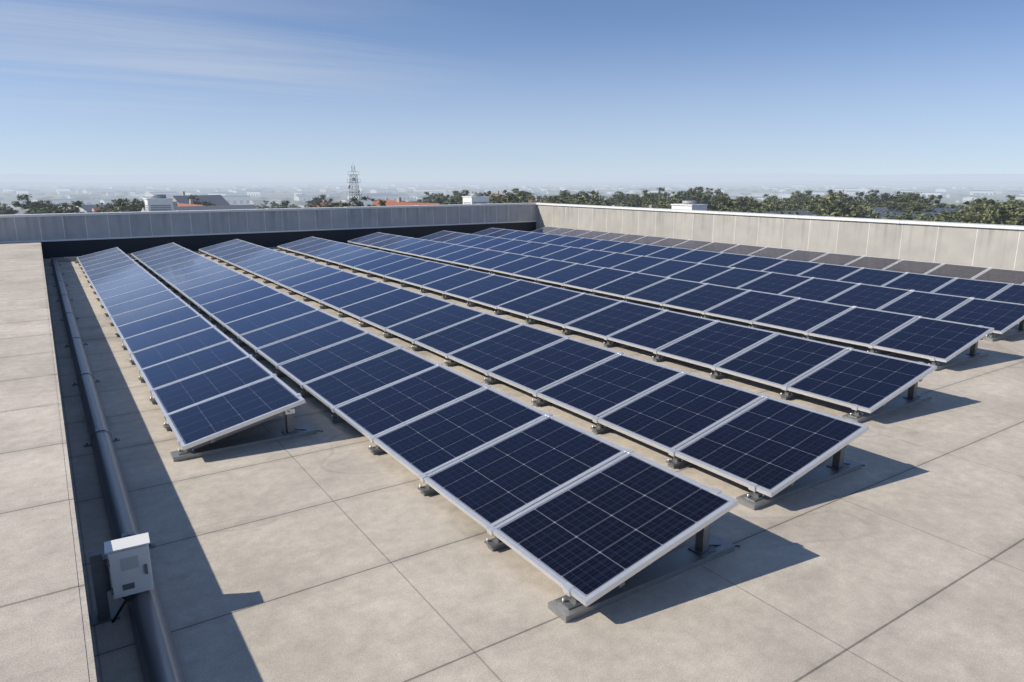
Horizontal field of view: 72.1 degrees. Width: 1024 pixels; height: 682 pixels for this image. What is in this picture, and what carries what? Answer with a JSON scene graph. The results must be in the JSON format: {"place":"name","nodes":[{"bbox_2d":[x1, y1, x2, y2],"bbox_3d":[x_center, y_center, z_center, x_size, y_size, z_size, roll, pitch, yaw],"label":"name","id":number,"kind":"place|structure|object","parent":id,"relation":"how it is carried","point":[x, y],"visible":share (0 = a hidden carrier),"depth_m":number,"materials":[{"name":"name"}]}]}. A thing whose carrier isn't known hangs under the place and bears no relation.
{"place":"outdoors","nodes":[
{"label":"outdoors","id":0,"kind":"place"},
{"bbox_2d":[0,181,1023,213],"bbox_3d":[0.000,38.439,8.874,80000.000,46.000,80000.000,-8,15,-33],"label":"terrain ground","id":1,"kind":"structure","parent":0,"point":[48,190],"depth_m":4498.31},
{"bbox_2d":[0,203,18,214],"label":"tree","id":2,"kind":"object","parent":1,"relation":"on","point":[5,211],"visible":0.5,"depth_m":165.13,"materials":[{"name":"green plant"}]},
{"bbox_2d":[16,190,40,194],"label":"building","id":3,"kind":"structure","parent":1,"relation":"on","point":[21,192],"depth_m":2755.34,"materials":[{"name":"grey"}]},
{"bbox_2d":[11,194,52,213],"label":"tree","id":4,"kind":"object","parent":1,"relation":"on","point":[27,202],"visible":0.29,"depth_m":158.93,"materials":[{"name":"green plant"}]},
{"bbox_2d":[21,200,60,210],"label":"tree","id":5,"kind":"object","parent":1,"relation":"on","point":[48,202],"visible":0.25,"depth_m":184.62,"materials":[{"name":"green plant"}]},
{"bbox_2d":[24,207,68,213],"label":"tree","id":6,"kind":"object","parent":1,"relation":"on","point":[46,211],"visible":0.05,"depth_m":96.31,"materials":[{"name":"green plant"}]},
{"bbox_2d":[45,202,79,212],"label":"tree","id":7,"kind":"object","parent":1,"relation":"on","point":[64,205],"visible":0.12,"depth_m":149.29,"materials":[{"name":"green plant"}]},
{"bbox_2d":[31,198,93,204],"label":"building","id":8,"kind":"structure","parent":1,"relation":"on","point":[84,200],"depth_m":1657.41,"materials":[{"name":"grey"}]},
{"bbox_2d":[56,188,79,192],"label":"building","id":9,"kind":"structure","parent":1,"relation":"on","point":[64,190],"depth_m":3219.97,"materials":[{"name":"grey"}]},
{"bbox_2d":[52,200,84,213],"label":"tree","id":10,"kind":"object","parent":1,"relation":"on","point":[78,203],"visible":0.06,"depth_m":133.76,"materials":[{"name":"green plant"}]},
{"bbox_2d":[68,194,101,198],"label":"building","id":11,"kind":"structure","parent":1,"relation":"on","point":[91,196],"depth_m":2154.82,"materials":[{"name":"grey"}]},
{"bbox_2d":[76,204,113,212],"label":"building","id":12,"kind":"structure","parent":1,"relation":"on","point":[85,208],"depth_m":248.47,"materials":[{"name":"grey"}]},
{"bbox_2d":[82,189,114,192],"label":"building","id":13,"kind":"structure","parent":1,"relation":"on","point":[97,190],"depth_m":3108.11,"materials":[{"name":"grey"}]},
{"bbox_2d":[95,202,116,211],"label":"tree","id":14,"kind":"object","parent":1,"relation":"on","point":[106,206],"visible":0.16,"depth_m":195.60,"materials":[{"name":"green plant"}]},
{"bbox_2d":[87,199,129,212],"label":"tree","id":15,"kind":"object","parent":1,"relation":"on","point":[117,203],"visible":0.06,"depth_m":107.53,"materials":[{"name":"green plant"}]},
{"bbox_2d":[100,199,143,203],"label":"building","id":16,"kind":"structure","parent":1,"relation":"on","point":[105,201],"depth_m":1661.19,"materials":[{"name":"grey"}]},
{"bbox_2d":[107,198,144,211],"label":"tree","id":17,"kind":"object","parent":1,"relation":"on","point":[136,205],"visible":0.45,"depth_m":161.35,"materials":[{"name":"green plant"}]},
{"bbox_2d":[145,191,178,196],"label":"building","id":18,"kind":"structure","parent":1,"relation":"on","point":[147,194],"depth_m":2228.83,"materials":[{"name":"grey"}]},
{"bbox_2d":[177,199,203,206],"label":"house","id":19,"kind":"structure","parent":1,"relation":"on","point":[191,202],"depth_m":159.40,"materials":[{"name":"orange"}]},
{"bbox_2d":[141,201,256,211],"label":"roof","id":20,"kind":"structure","parent":1,"relation":"on","point":[187,208],"depth_m":142.55,"materials":[{"name":"grey"}]},
{"bbox_2d":[171,191,229,205],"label":"roof","id":21,"kind":"structure","parent":1,"relation":"on","point":[216,200],"depth_m":188.87,"materials":[{"name":"grey"}]},
{"bbox_2d":[188,195,215,205],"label":"tree","id":22,"kind":"object","parent":1,"relation":"on","point":[205,203],"visible":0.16,"depth_m":161.43,"materials":[{"name":"green plant"}]},
{"bbox_2d":[208,192,238,195],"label":"building","id":23,"kind":"structure","parent":1,"relation":"on","point":[222,193],"depth_m":2226.77,"materials":[{"name":"grey"}]},
{"bbox_2d":[222,195,250,203],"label":"building","id":24,"kind":"structure","parent":1,"relation":"on","point":[237,199],"depth_m":1774.38,"materials":[{"name":"grey"}]},
{"bbox_2d":[247,191,268,195],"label":"building","id":25,"kind":"structure","parent":1,"relation":"on","point":[258,193],"depth_m":2556.01,"materials":[{"name":"grey"}]},
{"bbox_2d":[250,199,266,205],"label":"building","id":26,"kind":"structure","parent":1,"relation":"on","point":[257,202],"depth_m":1573.45,"materials":[{"name":"grey"}]},
{"bbox_2d":[256,200,282,208],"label":"tree","id":27,"kind":"object","parent":1,"relation":"on","point":[274,205],"visible":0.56,"depth_m":312.63,"materials":[{"name":"green plant"}]},
{"bbox_2d":[294,195,326,200],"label":"building","id":28,"kind":"structure","parent":1,"relation":"on","point":[300,198],"depth_m":2046.78,"materials":[{"name":"grey"}]},
{"bbox_2d":[305,194,334,204],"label":"tree","id":29,"kind":"object","parent":1,"relation":"on","point":[317,201],"visible":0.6,"depth_m":230.76,"materials":[{"name":"green plant"}]},
{"bbox_2d":[318,196,385,207],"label":"tree","id":30,"kind":"object","parent":1,"relation":"on","point":[353,200],"visible":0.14,"depth_m":130.39,"materials":[{"name":"green plant"}]},
{"bbox_2d":[346,166,360,206],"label":"lattice mast","id":31,"kind":"object","parent":1,"relation":"on","point":[357,190],"visible":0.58,"depth_m":238.26,"materials":[{"name":"metal"}]},
{"bbox_2d":[341,199,384,204],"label":"building","id":32,"kind":"structure","parent":1,"relation":"on","point":[365,201],"depth_m":1594.98,"materials":[{"name":"grey"}]},
{"bbox_2d":[350,194,398,199],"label":"building","id":33,"kind":"structure","parent":1,"relation":"on","point":[384,196],"depth_m":1906.67,"materials":[{"name":"grey"}]},
{"bbox_2d":[370,189,398,192],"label":"building","id":34,"kind":"structure","parent":1,"relation":"on","point":[382,191],"depth_m":3026.37,"materials":[{"name":"grey"}]},
{"bbox_2d":[375,197,440,205],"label":"roof","id":35,"kind":"structure","parent":1,"relation":"on","point":[398,202],"depth_m":154.44,"materials":[{"name":"orange"}]},
{"bbox_2d":[417,192,433,202],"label":"tree","id":36,"kind":"object","parent":1,"relation":"on","point":[429,198],"visible":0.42,"depth_m":262.48,"materials":[{"name":"green plant"}]},
{"bbox_2d":[429,193,449,204],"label":"tree","id":37,"kind":"object","parent":1,"relation":"on","point":[439,195],"visible":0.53,"depth_m":264.59,"materials":[{"name":"green plant"}]},
{"bbox_2d":[434,197,460,204],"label":"tree","id":38,"kind":"object","parent":1,"relation":"on","point":[452,201],"visible":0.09,"depth_m":166.07,"materials":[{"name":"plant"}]},
{"bbox_2d":[450,189,469,202],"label":"tree","id":39,"kind":"object","parent":1,"relation":"on","point":[457,197],"visible":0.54,"depth_m":229.34,"materials":[{"name":"green plant"}]},
{"bbox_2d":[490,194,513,203],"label":"tree","id":40,"kind":"object","parent":1,"relation":"on","point":[497,196],"visible":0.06,"depth_m":140.87,"materials":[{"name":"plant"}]},
{"bbox_2d":[498,191,527,202],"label":"tree","id":41,"kind":"object","parent":1,"relation":"on","point":[521,194],"visible":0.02,"depth_m":144.07,"materials":[{"name":"green plant"}]},
{"bbox_2d":[505,192,528,202],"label":"tree","id":42,"kind":"object","parent":1,"relation":"on","point":[510,196],"visible":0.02,"depth_m":119.26,"materials":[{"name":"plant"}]},
{"bbox_2d":[503,188,539,199],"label":"tree","id":43,"kind":"object","parent":1,"relation":"on","point":[514,190],"visible":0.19,"depth_m":256.71,"materials":[{"name":"brown plant"}]},
{"bbox_2d":[525,197,559,202],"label":"tree","id":44,"kind":"object","parent":1,"relation":"on","point":[535,201],"visible":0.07,"depth_m":160.78,"materials":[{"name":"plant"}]},
{"bbox_2d":[548,195,575,203],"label":"tree","id":45,"kind":"object","parent":1,"relation":"on","point":[556,197],"visible":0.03,"depth_m":143.21,"materials":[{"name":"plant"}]},
{"bbox_2d":[552,192,601,203],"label":"tree","id":46,"kind":"object","parent":1,"relation":"on","point":[563,195],"visible":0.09,"depth_m":149.85,"materials":[{"name":"green plant"}]},
{"bbox_2d":[560,190,612,205],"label":"tree","id":47,"kind":"object","parent":1,"relation":"on","point":[585,197],"visible":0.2,"depth_m":145.56,"materials":[{"name":"green plant"}]},
{"bbox_2d":[608,193,630,203],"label":"tree","id":48,"kind":"object","parent":1,"relation":"on","point":[618,198],"visible":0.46,"depth_m":239.29,"materials":[{"name":"green plant"}]},
{"bbox_2d":[620,197,656,206],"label":"tree","id":49,"kind":"object","parent":1,"relation":"on","point":[638,201],"visible":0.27,"depth_m":176.97,"materials":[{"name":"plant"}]},
{"bbox_2d":[634,189,665,204],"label":"tree","id":50,"kind":"object","parent":1,"relation":"on","point":[652,197],"visible":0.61,"depth_m":224.67,"materials":[{"name":"green plant"}]},
{"bbox_2d":[656,198,677,205],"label":"tree","id":51,"kind":"object","parent":1,"relation":"on","point":[661,201],"visible":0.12,"depth_m":175.29,"materials":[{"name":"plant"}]},
{"bbox_2d":[663,191,690,203],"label":"tree","id":52,"kind":"object","parent":1,"relation":"on","point":[676,195],"visible":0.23,"depth_m":205.01,"materials":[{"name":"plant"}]},
{"bbox_2d":[677,191,711,207],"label":"tree","id":53,"kind":"object","parent":1,"relation":"on","point":[696,196],"visible":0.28,"depth_m":167.05,"materials":[{"name":"green plant"}]},
{"bbox_2d":[698,191,728,200],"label":"tree","id":54,"kind":"object","parent":1,"relation":"on","point":[709,193],"visible":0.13,"depth_m":193.82,"materials":[{"name":"green plant"}]},
{"bbox_2d":[705,187,730,199],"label":"tree","id":55,"kind":"object","parent":1,"relation":"on","point":[718,191],"visible":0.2,"depth_m":244.71,"materials":[{"name":"green plant"}]},
{"bbox_2d":[709,198,736,211],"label":"tree","id":56,"kind":"object","parent":1,"relation":"on","point":[726,203],"visible":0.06,"depth_m":103.35,"materials":[{"name":"green plant"}]},
{"bbox_2d":[712,198,761,211],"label":"tree","id":57,"kind":"object","parent":1,"relation":"on","point":[740,203],"visible":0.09,"depth_m":146.46,"materials":[{"name":"green plant"}]},
{"bbox_2d":[715,207,771,213],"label":"tree","id":58,"kind":"object","parent":1,"relation":"on","point":[739,210],"visible":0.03,"depth_m":111.15,"materials":[{"name":"green plant"}]},
{"bbox_2d":[731,196,758,212],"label":"tree","id":59,"kind":"object","parent":1,"relation":"on","point":[748,208],"visible":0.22,"depth_m":144.68,"materials":[{"name":"green plant"}]},
{"bbox_2d":[752,202,781,211],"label":"tree","id":60,"kind":"object","parent":1,"relation":"on","point":[768,207],"visible":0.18,"depth_m":143.88,"materials":[{"name":"green plant"}]},
{"bbox_2d":[760,200,799,207],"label":"tree","id":61,"kind":"object","parent":1,"relation":"on","point":[784,203],"visible":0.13,"depth_m":168.05,"materials":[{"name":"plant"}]},
{"bbox_2d":[771,206,798,211],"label":"tree","id":62,"kind":"object","parent":1,"relation":"on","point":[783,208],"visible":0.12,"depth_m":140.27,"materials":[{"name":"green plant"}]},
{"bbox_2d":[787,190,811,203],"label":"tree","id":63,"kind":"object","parent":1,"relation":"on","point":[799,196],"visible":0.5,"depth_m":236.39,"materials":[{"name":"green plant"}]},
{"bbox_2d":[787,199,816,208],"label":"tree","id":64,"kind":"object","parent":1,"relation":"on","point":[801,202],"visible":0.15,"depth_m":182.85,"materials":[{"name":"green plant"}]},
{"bbox_2d":[803,199,873,211],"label":"tree","id":65,"kind":"object","parent":1,"relation":"on","point":[812,208],"visible":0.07,"depth_m":127.88,"materials":[{"name":"green plant"}]},
{"bbox_2d":[821,189,857,203],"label":"tree","id":66,"kind":"object","parent":1,"relation":"on","point":[830,192],"visible":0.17,"depth_m":187.21,"materials":[{"name":"green plant"}]},
{"bbox_2d":[811,202,872,217],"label":"tree","id":67,"kind":"object","parent":1,"relation":"on","point":[848,214],"visible":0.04,"depth_m":111.69,"materials":[{"name":"green plant"}]},
{"bbox_2d":[820,201,864,217],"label":"tree","id":68,"kind":"object","parent":1,"relation":"on","point":[853,203],"visible":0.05,"depth_m":108.81,"materials":[{"name":"green plant"}]},
{"bbox_2d":[818,195,883,218],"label":"tree","id":69,"kind":"object","parent":1,"relation":"on","point":[833,212],"visible":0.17,"depth_m":104.67,"materials":[{"name":"green plant"}]},
{"bbox_2d":[846,192,882,205],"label":"tree","id":70,"kind":"object","parent":1,"relation":"on","point":[873,198],"visible":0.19,"depth_m":189.97,"materials":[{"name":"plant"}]},
{"bbox_2d":[762,207,982,218],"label":"neighbour blocks","id":71,"kind":"structure","parent":1,"relation":"on","point":[877,209],"depth_m":126.33,"materials":[{"name":"grey"}]},
{"bbox_2d":[853,197,899,207],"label":"tree","id":72,"kind":"object","parent":1,"relation":"on","point":[866,203],"visible":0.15,"depth_m":164.74,"materials":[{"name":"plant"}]},
{"bbox_2d":[859,190,895,203],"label":"tree","id":73,"kind":"object","parent":1,"relation":"on","point":[888,197],"visible":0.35,"depth_m":198.33,"materials":[{"name":"green plant"}]},
{"bbox_2d":[884,205,924,219],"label":"tree","id":74,"kind":"object","parent":1,"relation":"on","point":[917,209],"visible":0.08,"depth_m":103.18,"materials":[{"name":"green plant"}]},
{"bbox_2d":[881,192,933,205],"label":"tree","id":75,"kind":"object","parent":1,"relation":"on","point":[915,196],"visible":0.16,"depth_m":174.29,"materials":[{"name":"green plant"}]},
{"bbox_2d":[886,194,933,212],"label":"tree","id":76,"kind":"object","parent":1,"relation":"on","point":[893,206],"visible":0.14,"depth_m":129.20,"materials":[{"name":"green plant"}]},
{"bbox_2d":[893,213,959,222],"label":"tree","id":77,"kind":"object","parent":1,"relation":"on","point":[906,216],"visible":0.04,"depth_m":98.71,"materials":[{"name":"green plant"}]},
{"bbox_2d":[912,194,943,207],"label":"tree","id":78,"kind":"object","parent":1,"relation":"on","point":[930,200],"visible":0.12,"depth_m":173.24,"materials":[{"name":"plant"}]},
{"bbox_2d":[915,192,944,196],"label":"building","id":79,"kind":"structure","parent":1,"relation":"on","point":[934,193],"depth_m":2483.56,"materials":[{"name":"grey"}]},
{"bbox_2d":[900,214,959,222],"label":"tree","id":80,"kind":"object","parent":1,"relation":"on","point":[942,217],"visible":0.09,"depth_m":93.11,"materials":[{"name":"green plant"}]},
{"bbox_2d":[910,195,957,208],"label":"tree","id":81,"kind":"object","parent":1,"relation":"on","point":[923,199],"visible":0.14,"depth_m":152.61,"materials":[{"name":"green plant"}]},
{"bbox_2d":[933,209,960,221],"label":"tree","id":82,"kind":"object","parent":1,"relation":"on","point":[958,216],"visible":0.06,"depth_m":101.00,"materials":[{"name":"green plant"}]},
{"bbox_2d":[970,190,993,194],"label":"building","id":83,"kind":"structure","parent":1,"relation":"on","point":[987,192],"depth_m":2716.57,"materials":[{"name":"grey"}]},
{"bbox_2d":[961,198,1009,215],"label":"tree","id":84,"kind":"object","parent":1,"relation":"on","point":[984,205],"visible":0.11,"depth_m":112.61,"materials":[{"name":"green plant"}]},
{"bbox_2d":[955,202,1023,225],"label":"tree","id":85,"kind":"object","parent":1,"relation":"on","point":[972,217],"visible":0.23,"depth_m":91.35,"materials":[{"name":"green plant"}]},
{"bbox_2d":[956,204,1023,225],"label":"tree","id":86,"kind":"object","parent":1,"relation":"on","point":[1013,207],"visible":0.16,"depth_m":92.10,"materials":[{"name":"green plant"}]},
{"bbox_3d":[-0.699,6.944,11.953,28.385,13.990,35.980,-8,15,-33],"label":"building body","id":87,"kind":"object","parent":1,"relation":"on","visible":0},
{"bbox_2d":[43,243,1023,681],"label":"roof deck","id":88,"kind":"structure","parent":87,"relation":"on","point":[335,553],"depth_m":4.63,"materials":[{"name":"beige concrete"}]},
{"bbox_2d":[0,241,96,681],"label":"ledge","id":89,"kind":"object","parent":88,"relation":"on","point":[45,632],"visible":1,"depth_m":4.20,"materials":[{"name":"grey concrete"}]},
{"bbox_2d":[49,254,185,681],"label":"pipe","id":90,"kind":"object","parent":88,"relation":"on","point":[159,660],"visible":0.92,"depth_m":5.18,"materials":[{"name":"metal"}]},
{"bbox_2d":[89,532,153,625],"bbox_3d":[-2.243,1.365,4.037,0.341,0.432,0.176,-8,15,-33],"label":"junction box","id":91,"kind":"object","parent":88,"relation":"on","point":[122,568],"visible":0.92,"depth_m":3.99,"materials":[{"name":"white metal"}]},
{"bbox_2d":[74,247,322,461],"bbox_3d":[-7.455,-0.913,13.939,1.360,0.409,18.340,-8,15,-33],"label":"solar row","id":92,"kind":"object","parent":88,"relation":"on","point":[206,381],"visible":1,"depth_m":8.30,"materials":[{"name":"glass"}]},
{"bbox_2d":[0,203,535,258],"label":"parapet","id":93,"kind":"structure","parent":88,"relation":"on","point":[68,234],"depth_m":25.13,"materials":[{"name":"grey"}]},
{"bbox_2d":[130,242,739,622],"bbox_3d":[-5.216,-0.800,13.371,1.511,0.443,22.422,-8,15,-33],"label":"solar row","id":94,"kind":"object","parent":88,"relation":"on","point":[587,522],"visible":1,"depth_m":5.67,"materials":[{"name":"glass"}]},
{"bbox_2d":[198,239,868,509],"bbox_3d":[-3.687,-1.112,14.722,1.511,0.443,22.421,-8,15,-33],"label":"solar row","id":95,"kind":"object","parent":88,"relation":"on","point":[765,449],"visible":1,"depth_m":7.50,"materials":[{"name":"glass"}]},
{"bbox_2d":[276,236,936,422],"bbox_3d":[-1.700,-1.451,16.193,1.511,0.443,21.402,-8,15,-33],"label":"solar row","id":96,"kind":"object","parent":88,"relation":"on","point":[865,385],"visible":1,"depth_m":9.95,"materials":[{"name":"glass"}]},
{"bbox_2d":[347,232,993,370],"bbox_3d":[0.281,-1.907,18.164,1.511,0.443,21.403,-8,15,-33],"label":"solar row","id":97,"kind":"object","parent":88,"relation":"on","point":[940,344],"visible":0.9,"depth_m":12.47,"materials":[{"name":"glass"}]},
{"bbox_2d":[418,230,1023,341],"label":"solar row","id":98,"kind":"object","parent":88,"relation":"on","point":[1001,318],"visible":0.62,"depth_m":14.48,"materials":[{"name":"glass"}]},
{"bbox_2d":[473,228,1023,303],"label":"solar row","id":99,"kind":"object","parent":88,"relation":"on","point":[993,290],"visible":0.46,"depth_m":17.08,"materials":[{"name":"glass"}]},
{"bbox_2d":[531,226,1023,284],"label":"solar row","id":100,"kind":"object","parent":88,"relation":"on","point":[966,271],"visible":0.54,"depth_m":19.42,"materials":[{"name":"glass"}]},
{"bbox_2d":[536,203,1023,270],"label":"parapet","id":101,"kind":"structure","parent":88,"relation":"on","point":[988,245],"depth_m":20.51,"materials":[{"name":"white concrete"}]},
{"bbox_2d":[0,173,1023,181],"bbox_3d":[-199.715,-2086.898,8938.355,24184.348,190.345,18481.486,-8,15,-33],"label":"hills","id":102,"kind":"structure","parent":0,"point":[644,177],"depth_m":15320.81,"materials":[{"name":"grey"}]},
{"bbox_2d":[0,181,1023,184],"bbox_3d":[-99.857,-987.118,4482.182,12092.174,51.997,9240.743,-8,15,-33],"label":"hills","id":103,"kind":"structure","parent":0,"point":[795,182],"depth_m":7627.83,"materials":[{"name":"grey"}]},
{"bbox_2d":[0,0,1023,178],"label":"sky","id":104,"kind":"structure","parent":0,"point":[384,89],"materials":[{"name":"blue"}]},
{"bbox_3d":[0.546,5.565,17.951,36.865,13.980,44.460,-8,15,-33],"label":"outer roof","id":105,"kind":"object","parent":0,"visible":0},
{"bbox_2d":[143,194,173,210],"bbox_3d":[-12.457,-4.227,24.979,0.860,1.900,0.860,-8,15,-33],"label":"vent unit","id":106,"kind":"object","parent":105,"relation":"on","point":[157,202],"visible":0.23,"depth_m":24.54,"materials":[{"name":"white"}]},
{"bbox_2d":[462,193,489,203],"bbox_3d":[-1.651,-5.835,32.211,0.960,1.780,0.860,-8,15,-33],"label":"vent unit","id":107,"kind":"object","parent":105,"relation":"on","point":[475,198],"visible":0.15,"depth_m":31.79,"materials":[{"name":"white"}]},
{"bbox_2d":[671,201,707,210],"bbox_3d":[6.605,-4.418,26.384,0.860,1.640,1.060,-8,15,-33],"label":"vent unit","id":108,"kind":"object","parent":105,"relation":"on","point":[688,205],"visible":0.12,"depth_m":25.95,"materials":[{"name":"white metal"}]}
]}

